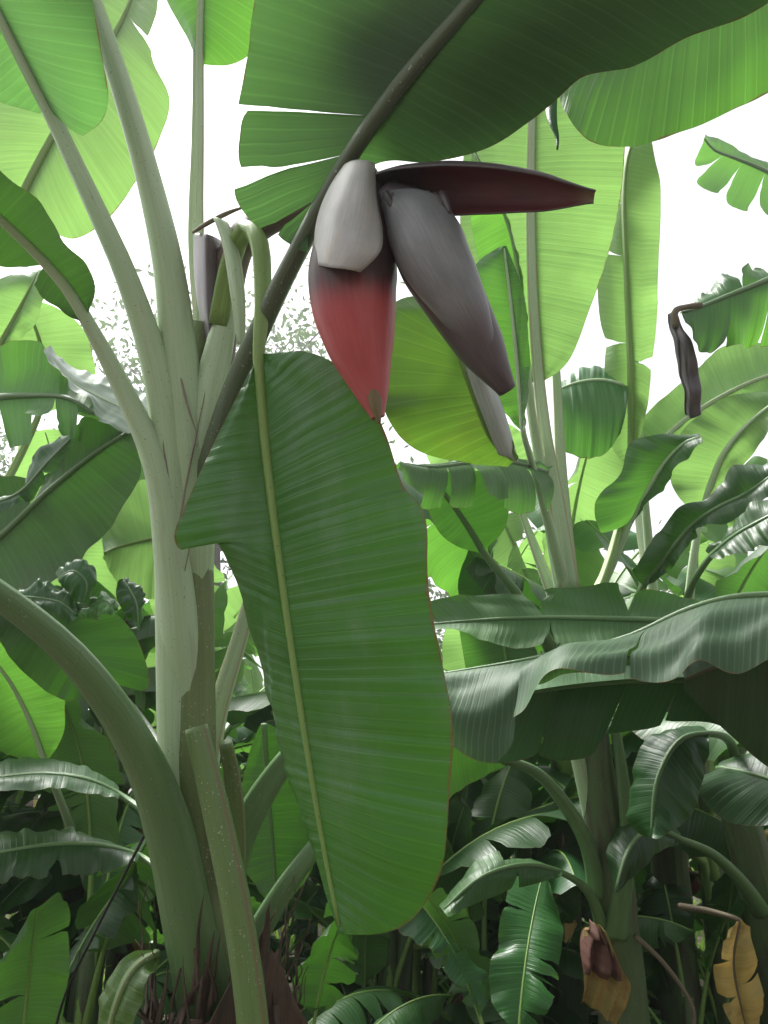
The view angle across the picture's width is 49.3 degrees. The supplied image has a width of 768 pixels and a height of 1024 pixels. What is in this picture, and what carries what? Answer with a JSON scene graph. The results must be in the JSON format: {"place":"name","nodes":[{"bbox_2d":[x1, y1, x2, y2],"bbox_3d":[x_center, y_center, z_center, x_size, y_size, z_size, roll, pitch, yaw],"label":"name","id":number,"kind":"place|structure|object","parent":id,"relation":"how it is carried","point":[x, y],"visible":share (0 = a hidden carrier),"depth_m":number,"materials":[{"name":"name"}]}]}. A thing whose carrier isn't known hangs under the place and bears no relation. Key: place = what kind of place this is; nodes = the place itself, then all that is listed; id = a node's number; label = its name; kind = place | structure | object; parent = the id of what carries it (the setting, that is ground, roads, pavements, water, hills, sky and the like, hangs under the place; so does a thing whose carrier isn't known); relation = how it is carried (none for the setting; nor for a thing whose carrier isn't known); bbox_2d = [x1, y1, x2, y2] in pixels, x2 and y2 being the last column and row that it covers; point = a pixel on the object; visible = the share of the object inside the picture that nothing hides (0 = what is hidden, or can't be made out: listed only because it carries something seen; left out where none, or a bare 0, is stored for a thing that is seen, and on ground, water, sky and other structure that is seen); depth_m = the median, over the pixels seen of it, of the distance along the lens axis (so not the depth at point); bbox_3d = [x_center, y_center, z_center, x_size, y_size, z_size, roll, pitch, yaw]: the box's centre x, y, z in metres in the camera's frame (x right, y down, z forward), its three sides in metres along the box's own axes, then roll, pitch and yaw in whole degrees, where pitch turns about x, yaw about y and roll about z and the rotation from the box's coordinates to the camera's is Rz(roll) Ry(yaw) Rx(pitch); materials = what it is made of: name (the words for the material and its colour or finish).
{"place":"outdoors","nodes":[
{"label":"outdoors","id":0,"kind":"place"},
{"bbox_2d":[219,632,251,783],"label":"banana plant","id":1,"kind":"object","parent":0,"point":[244,680],"depth_m":7.75,"materials":[{"name":"green plant"}]},
{"bbox_2d":[219,652,262,768],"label":"banana plant","id":2,"kind":"object","parent":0,"point":[253,677],"visible":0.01,"depth_m":9.91,"materials":[{"name":"green plant"}]},
{"bbox_2d":[5,857,704,1020],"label":"grass","id":3,"kind":"structure","parent":0,"point":[702,946],"depth_m":8.45,"materials":[{"name":"green plant"}]},
{"bbox_2d":[6,789,703,1019],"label":"ground","id":4,"kind":"structure","parent":0,"point":[699,938],"depth_m":9.62,"materials":[{"name":"soil"}]},
{"bbox_2d":[0,871,52,1007],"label":"banana plant","id":5,"kind":"object","parent":4,"relation":"on","point":[26,889],"visible":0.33,"depth_m":4.23,"materials":[{"name":"green plant"}]},
{"bbox_2d":[0,916,60,939],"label":"banana plant","id":6,"kind":"object","parent":4,"relation":"on","point":[17,927],"visible":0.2,"depth_m":4.47,"materials":[{"name":"green plant"}]},
{"bbox_2d":[0,860,81,1023],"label":"banana plant","id":7,"kind":"object","parent":4,"relation":"on","point":[59,882],"visible":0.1,"depth_m":4.69,"materials":[{"name":"green plant"}]},
{"bbox_2d":[1,882,86,1017],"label":"banana plant","id":8,"kind":"object","parent":4,"relation":"on","point":[25,909],"visible":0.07,"depth_m":4.58,"materials":[{"name":"green plant"}]},
{"bbox_2d":[29,795,60,831],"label":"banana plant","id":9,"kind":"object","parent":4,"relation":"on","point":[37,826],"visible":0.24,"depth_m":4.39,"materials":[{"name":"green plant"}]},
{"bbox_2d":[0,892,97,1023],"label":"banana plant","id":10,"kind":"object","parent":4,"relation":"on","point":[2,955],"visible":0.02,"depth_m":4.79,"materials":[{"name":"green plant"}]},
{"bbox_2d":[0,864,138,1023],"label":"banana plant","id":11,"kind":"object","parent":4,"relation":"on","point":[35,970],"visible":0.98,"depth_m":2.89,"materials":[{"name":"green plant"}]},
{"bbox_2d":[0,615,155,907],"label":"banana plant","id":12,"kind":"object","parent":4,"relation":"on","point":[145,637],"visible":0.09,"depth_m":4.44,"materials":[{"name":"green plant"}]},
{"bbox_2d":[0,450,155,816],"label":"banana plant","id":13,"kind":"object","parent":4,"relation":"on","point":[149,704],"visible":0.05,"depth_m":4.58,"materials":[{"name":"green plant"}]},
{"bbox_2d":[4,801,158,1001],"bbox_3d":[-1.766,2.746,5.282,1.677,1.782,1.693,-15,-23,38],"label":"banana plant","id":14,"kind":"object","parent":4,"relation":"on","point":[9,809],"visible":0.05,"depth_m":4.76,"materials":[{"name":"green plant"}]},
{"bbox_2d":[0,700,168,1023],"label":"banana plant","id":15,"kind":"object","parent":4,"relation":"on","point":[82,742],"visible":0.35,"depth_m":3.81,"materials":[{"name":"green plant"}]},
{"bbox_2d":[55,834,144,1023],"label":"plant stem","id":16,"kind":"object","parent":15,"relation":"attached to","point":[101,919],"visible":0.9,"depth_m":2.52,"materials":[{"name":"green plant"}]},
{"bbox_2d":[0,0,169,883],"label":"banana plant","id":17,"kind":"object","parent":4,"relation":"on","point":[92,490],"visible":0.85,"depth_m":2.82,"materials":[{"name":"green plant"}]},
{"bbox_2d":[63,581,155,1018],"bbox_3d":[-1.869,1.812,4.646,1.034,2.764,1.332,11,-21,-31],"label":"banana plant","id":18,"kind":"object","parent":4,"relation":"on","point":[74,895],"visible":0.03,"depth_m":4.85,"materials":[{"name":"green plant"}]},
{"bbox_2d":[0,412,227,806],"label":"leafy tree","id":19,"kind":"object","parent":4,"relation":"on","point":[4,471],"visible":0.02,"depth_m":20.84,"materials":[{"name":"green plant"}]},
{"bbox_2d":[71,828,175,1023],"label":"banana plant","id":20,"kind":"object","parent":4,"relation":"on","point":[123,950],"visible":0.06,"depth_m":5.12,"materials":[{"name":"green plant"}]},
{"bbox_2d":[0,683,246,928],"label":"banana plant","id":21,"kind":"object","parent":4,"relation":"on","point":[16,797],"visible":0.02,"depth_m":6.63,"materials":[{"name":"green plant"}]},
{"bbox_2d":[0,463,264,1016],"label":"banana plant","id":22,"kind":"object","parent":4,"relation":"on","point":[222,639],"visible":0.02,"depth_m":5.27,"materials":[{"name":"green plant"}]},
{"bbox_2d":[105,827,165,965],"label":"banana plant","id":23,"kind":"object","parent":4,"relation":"on","point":[159,925],"visible":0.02,"depth_m":5.50,"materials":[{"name":"green plant"}]},
{"bbox_2d":[0,429,273,1022],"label":"banana plant","id":24,"kind":"object","parent":4,"relation":"on","point":[242,707],"visible":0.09,"depth_m":4.90,"materials":[{"name":"green plant"}]},
{"bbox_2d":[39,601,252,990],"bbox_3d":[-1.984,1.862,5.740,2.574,3.336,2.724,-4,-18,13],"label":"banana plant","id":25,"kind":"object","parent":4,"relation":"on","point":[113,959],"visible":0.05,"depth_m":5.50,"materials":[{"name":"green plant"}]},
{"bbox_2d":[133,767,319,1023],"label":"banana plant","id":26,"kind":"object","parent":4,"relation":"on","point":[160,974],"visible":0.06,"depth_m":3.90,"materials":[{"name":"green plant"}]},
{"bbox_2d":[167,884,319,993],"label":"banana plant","id":27,"kind":"object","parent":4,"relation":"on","point":[279,924],"visible":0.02,"depth_m":5.32,"materials":[{"name":"green plant"}]},
{"bbox_2d":[78,253,413,603],"bbox_3d":[-4.058,0.455,20.478,10.408,15.208,10.755,14,-22,-36],"label":"leafy tree","id":28,"kind":"object","parent":4,"relation":"on","point":[309,345],"visible":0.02,"depth_m":20.05,"materials":[{"name":"green plant"}]},
{"bbox_2d":[250,884,327,953],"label":"banana plant","id":29,"kind":"object","parent":4,"relation":"on","point":[318,899],"visible":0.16,"depth_m":4.25,"materials":[{"name":"green plant"}]},
{"bbox_2d":[270,869,373,1023],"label":"banana plant","id":30,"kind":"object","parent":4,"relation":"on","point":[310,889],"visible":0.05,"depth_m":5.21,"materials":[{"name":"green plant"}]},
{"bbox_2d":[272,915,377,984],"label":"banana plant","id":31,"kind":"object","parent":4,"relation":"on","point":[320,922],"depth_m":5.60,"materials":[{"name":"green plant"}]},
{"bbox_2d":[224,571,429,993],"bbox_3d":[-0.614,2.032,6.481,2.627,3.469,2.779,7,-19,-21],"label":"banana plant","id":32,"kind":"object","parent":4,"relation":"on","point":[310,938],"depth_m":5.92,"materials":[{"name":"green plant"}]},
{"bbox_2d":[302,932,388,1023],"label":"banana plant","id":33,"kind":"object","parent":4,"relation":"on","point":[372,959],"visible":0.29,"depth_m":4.21,"materials":[{"name":"green plant"}]},
{"bbox_2d":[314,864,378,986],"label":"banana plant","id":34,"kind":"object","parent":4,"relation":"on","point":[317,875],"depth_m":5.18,"materials":[{"name":"green plant"}]},
{"bbox_2d":[7,856,713,1023],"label":"undergrowth","id":35,"kind":"object","parent":4,"relation":"on","point":[591,1010],"depth_m":5.20,"materials":[{"name":"green plant"}]},
{"bbox_2d":[247,882,492,1023],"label":"banana plant","id":36,"kind":"object","parent":4,"relation":"on","point":[390,973],"visible":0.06,"depth_m":4.17,"materials":[{"name":"green plant"}]},
{"bbox_2d":[292,902,451,1023],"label":"banana plant","id":37,"kind":"object","parent":4,"relation":"on","point":[330,943],"visible":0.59,"depth_m":3.24,"materials":[{"name":"green plant"}]},
{"bbox_2d":[0,0,767,1023],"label":"banana plant","id":38,"kind":"object","parent":4,"relation":"on","point":[276,478],"visible":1,"depth_m":1.71,"materials":[{"name":"green plant"}]},
{"bbox_2d":[282,903,514,1001],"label":"banana plant","id":39,"kind":"object","parent":4,"relation":"on","point":[443,988],"visible":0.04,"depth_m":4.98,"materials":[{"name":"green plant"}]},
{"bbox_2d":[300,798,498,1023],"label":"banana plant","id":40,"kind":"object","parent":4,"relation":"on","point":[459,813],"visible":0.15,"depth_m":4.43,"materials":[{"name":"green plant"}]},
{"bbox_2d":[244,525,577,808],"bbox_3d":[0.639,1.879,6.100,2.804,3.521,3.148,-2,-18,5],"label":"banana plant","id":41,"kind":"object","parent":4,"relation":"on","point":[452,656],"visible":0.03,"depth_m":5.64,"materials":[{"name":"green plant"}]},
{"bbox_2d":[325,779,583,1023],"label":"banana plant","id":42,"kind":"object","parent":4,"relation":"on","point":[558,1013],"visible":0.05,"depth_m":4.91,"materials":[{"name":"green plant"}]},
{"bbox_2d":[398,876,563,1023],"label":"banana plant","id":43,"kind":"object","parent":4,"relation":"on","point":[526,938],"visible":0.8,"depth_m":3.27,"materials":[{"name":"green plant"}]},
{"bbox_2d":[263,539,708,1023],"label":"banana plant","id":44,"kind":"object","parent":4,"relation":"on","point":[477,652],"visible":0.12,"depth_m":4.61,"materials":[{"name":"green plant"}]},
{"bbox_2d":[489,941,498,953],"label":"banana plant","id":45,"kind":"object","parent":4,"relation":"on","point":[493,950],"depth_m":5.22,"materials":[{"name":"green plant"}]},
{"bbox_2d":[308,738,693,1023],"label":"banana plant","id":46,"kind":"object","parent":4,"relation":"on","point":[505,793],"visible":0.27,"depth_m":4.07,"materials":[{"name":"green plant"}]},
{"bbox_2d":[424,886,579,1022],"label":"banana plant","id":47,"kind":"object","parent":4,"relation":"on","point":[463,934],"visible":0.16,"depth_m":3.62,"materials":[{"name":"green plant"}]},
{"bbox_2d":[295,796,727,1023],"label":"banana plant","id":48,"kind":"object","parent":4,"relation":"on","point":[701,826],"visible":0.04,"depth_m":4.18,"materials":[{"name":"green plant"}]},
{"bbox_2d":[489,549,549,858],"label":"banana plant","id":49,"kind":"object","parent":4,"relation":"on","point":[540,788],"visible":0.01,"depth_m":7.06,"materials":[{"name":"green plant"}]},
{"bbox_2d":[447,820,597,1023],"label":"banana plant","id":50,"kind":"object","parent":4,"relation":"on","point":[595,1016],"depth_m":5.44,"materials":[{"name":"green plant"}]},
{"bbox_2d":[419,843,650,1004],"bbox_3d":[0.950,2.664,5.373,1.768,1.741,1.320,-1,-18,4],"label":"banana plant","id":51,"kind":"object","parent":4,"relation":"on","point":[422,965],"depth_m":5.54,"materials":[{"name":"green plant"}]},
{"bbox_2d":[492,891,581,992],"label":"banana plant","id":52,"kind":"object","parent":4,"relation":"on","point":[499,898],"visible":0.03,"depth_m":5.34,"materials":[{"name":"green plant"}]},
{"bbox_2d":[537,755,549,765],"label":"banana plant","id":53,"kind":"object","parent":4,"relation":"on","point":[541,760],"depth_m":6.91,"materials":[{"name":"green plant"}]},
{"bbox_2d":[428,519,661,650],"bbox_3d":[3.148,4.486,24.071,9.686,9.766,10.824,5,-19,-15],"label":"leafy tree","id":54,"kind":"object","parent":4,"relation":"on","point":[441,595],"visible":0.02,"depth_m":22.85,"materials":[{"name":"green plant"}]},
{"bbox_2d":[396,97,695,1023],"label":"banana plant","id":55,"kind":"object","parent":4,"relation":"on","point":[546,275],"visible":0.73,"depth_m":3.40,"materials":[{"name":"green plant"}]},
{"bbox_2d":[395,361,748,1023],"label":"banana plant","id":56,"kind":"object","parent":4,"relation":"on","point":[594,477],"visible":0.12,"depth_m":5.31,"materials":[{"name":"green plant"}]},
{"bbox_2d":[532,847,652,1009],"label":"banana plant","id":57,"kind":"object","parent":4,"relation":"on","point":[534,853],"visible":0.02,"depth_m":5.27,"materials":[{"name":"green plant"}]},
{"bbox_2d":[430,582,767,766],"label":"banana plant","id":58,"kind":"object","parent":4,"relation":"on","point":[705,661],"visible":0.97,"depth_m":2.86,"materials":[{"name":"green plant"}]},
{"bbox_2d":[432,495,767,1023],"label":"banana plant","id":59,"kind":"object","parent":4,"relation":"on","point":[749,573],"visible":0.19,"depth_m":4.45,"materials":[{"name":"green plant"}]},
{"bbox_2d":[506,853,713,1023],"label":"banana plant","id":60,"kind":"object","parent":4,"relation":"on","point":[571,944],"visible":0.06,"depth_m":4.82,"materials":[{"name":"green plant"}]},
{"bbox_2d":[581,888,657,997],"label":"banana plant","id":61,"kind":"object","parent":4,"relation":"on","point":[651,983],"visible":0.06,"depth_m":5.21,"materials":[{"name":"green plant"}]},
{"bbox_2d":[542,871,745,1023],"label":"banana plant","id":62,"kind":"object","parent":4,"relation":"on","point":[666,899],"visible":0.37,"depth_m":4.11,"materials":[{"name":"green plant"}]},
{"bbox_2d":[546,3,767,149],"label":"banana plant","id":63,"kind":"object","parent":4,"relation":"on","point":[695,80],"visible":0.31,"depth_m":1.68,"materials":[{"name":"green plant"}]},
{"bbox_2d":[614,769,713,1013],"bbox_3d":[1.686,2.546,5.611,1.657,2.185,2.219,-13,-22,35],"label":"banana plant","id":64,"kind":"object","parent":4,"relation":"on","point":[708,1007],"depth_m":5.06,"materials":[{"name":"green plant"}]},
{"bbox_2d":[561,343,767,1023],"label":"banana plant","id":65,"kind":"object","parent":4,"relation":"on","point":[703,457],"visible":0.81,"depth_m":3.94,"materials":[{"name":"green plant"}]},
{"bbox_2d":[636,861,705,1009],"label":"banana plant","id":66,"kind":"object","parent":4,"relation":"on","point":[655,1003],"visible":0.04,"depth_m":5.71,"materials":[{"name":"green plant"}]},
{"bbox_2d":[629,779,721,957],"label":"banana plant","id":67,"kind":"object","parent":4,"relation":"on","point":[693,864],"visible":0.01,"depth_m":5.72,"materials":[{"name":"green plant"}]},
{"bbox_2d":[606,725,767,1023],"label":"banana plant","id":68,"kind":"object","parent":4,"relation":"on","point":[672,782],"visible":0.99,"depth_m":3.30,"materials":[{"name":"green plant"}]},
{"bbox_2d":[634,850,742,1023],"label":"banana plant","id":69,"kind":"object","parent":4,"relation":"on","point":[724,894],"visible":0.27,"depth_m":4.28,"materials":[{"name":"green plant"}]},
{"bbox_2d":[609,456,767,986],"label":"banana plant","id":70,"kind":"object","parent":4,"relation":"on","point":[715,570],"visible":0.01,"depth_m":6.37,"materials":[{"name":"green plant"}]},
{"bbox_2d":[661,571,715,601],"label":"banana plant","id":71,"kind":"object","parent":4,"relation":"on","point":[704,590],"visible":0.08,"depth_m":6.07,"materials":[{"name":"green plant"}]},
{"bbox_2d":[624,546,758,600],"bbox_3d":[9.840,4.203,22.056,13.831,9.044,13.492,0,-18,0],"label":"leafy tree","id":72,"kind":"object","parent":4,"relation":"on","point":[664,590],"depth_m":22.22,"materials":[{"name":"green plant"}]},
{"bbox_2d":[635,759,753,982],"bbox_3d":[2.242,2.745,6.127,1.603,2.114,2.147,-7,-19,21],"label":"banana plant","id":73,"kind":"object","parent":4,"relation":"on","point":[638,887],"visible":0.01,"depth_m":5.92,"materials":[{"name":"green plant"}]},
{"bbox_2d":[668,263,767,417],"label":"banana plant","id":74,"kind":"object","parent":4,"relation":"on","point":[732,309],"visible":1,"depth_m":3.05,"materials":[{"name":"green plant"}]},
{"bbox_2d":[694,825,767,932],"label":"banana plant","id":75,"kind":"object","parent":4,"relation":"on","point":[698,925],"visible":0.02,"depth_m":6.26,"materials":[{"name":"green plant"}]},
{"bbox_2d":[695,134,767,214],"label":"banana plant","id":76,"kind":"object","parent":4,"relation":"on","point":[719,173],"visible":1,"depth_m":6.91,"materials":[{"name":"green plant"}]},
{"bbox_2d":[0,0,767,788],"label":"sky","id":77,"kind":"structure","parent":0,"point":[703,237],"materials":[{"name":"white"}]}
]}

